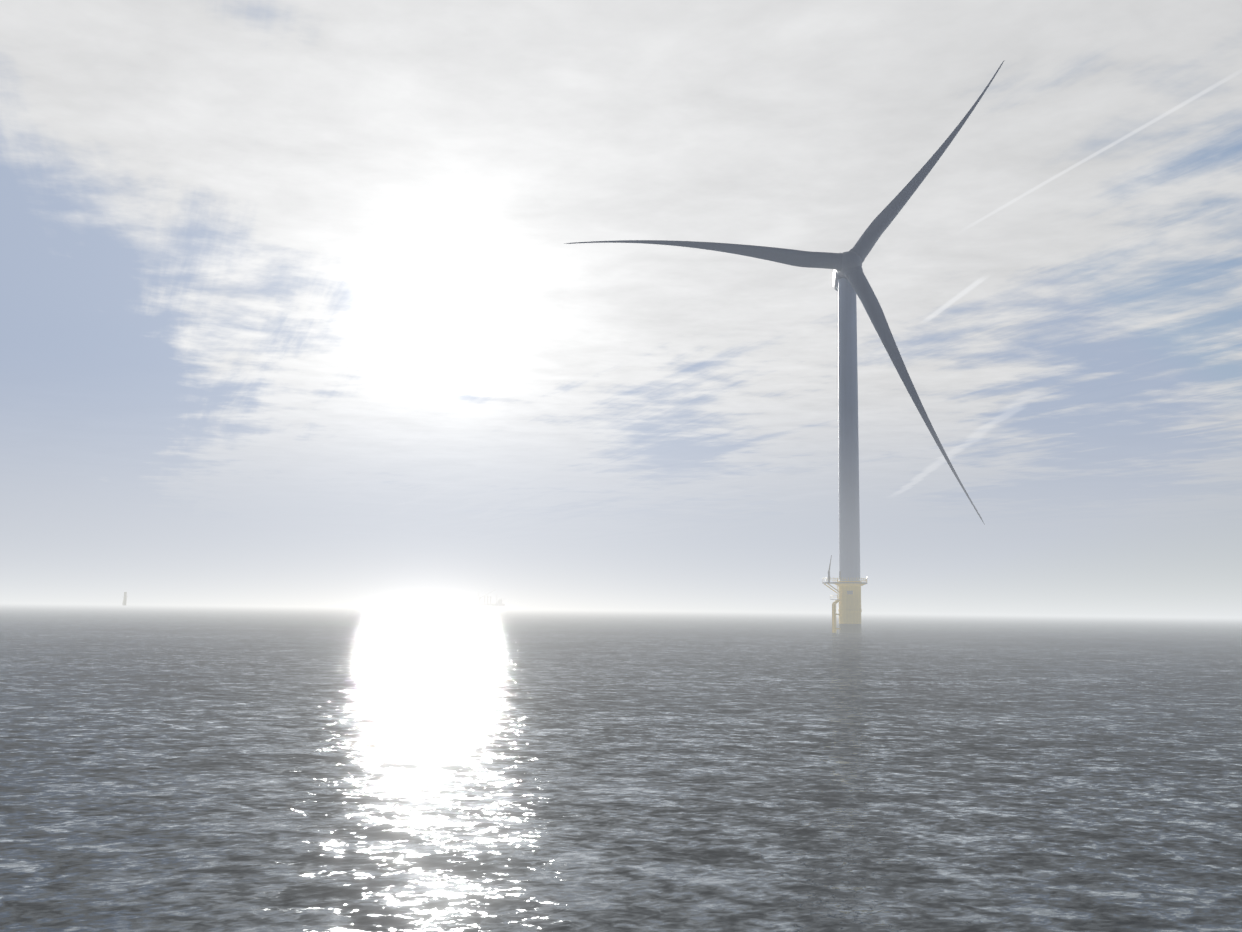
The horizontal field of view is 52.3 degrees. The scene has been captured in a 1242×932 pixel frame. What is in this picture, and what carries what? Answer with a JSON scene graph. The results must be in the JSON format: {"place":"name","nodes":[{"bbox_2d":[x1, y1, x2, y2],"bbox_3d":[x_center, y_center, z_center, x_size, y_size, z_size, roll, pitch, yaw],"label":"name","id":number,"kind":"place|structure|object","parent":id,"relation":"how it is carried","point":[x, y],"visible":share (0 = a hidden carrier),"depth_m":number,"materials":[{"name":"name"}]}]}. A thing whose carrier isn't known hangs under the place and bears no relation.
{"place":"outdoors","nodes":[
{"label":"outdoors","id":0,"kind":"place"},
{"bbox_2d":[0,602,1241,931],"bbox_3d":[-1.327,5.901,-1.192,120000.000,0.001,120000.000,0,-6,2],"label":"sea","id":1,"kind":"structure","parent":0,"point":[266,768],"depth_m":47.30,"materials":[{"name":"liquid"}]},
{"bbox_2d":[122,592,126,604],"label":"sailboat","id":2,"kind":"object","parent":1,"relation":"in","point":[125,598],"visible":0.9,"depth_m":3147.87,"materials":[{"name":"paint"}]},
{"bbox_2d":[474,590,504,605],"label":"ship","id":3,"kind":"object","parent":1,"relation":"on","point":[479,603],"visible":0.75,"depth_m":5131.35,"materials":[{"name":"paint"}]},
{"bbox_2d":[564,61,1003,632],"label":"wind turbine","id":4,"kind":"object","parent":1,"relation":"on","point":[850,281],"visible":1,"depth_m":359.26,"materials":[{"name":"grey paint"}]},
{"bbox_2d":[0,0,1241,615],"label":"sky","id":5,"kind":"structure","parent":0,"point":[296,308],"materials":[{"name":"white"}]}
]}

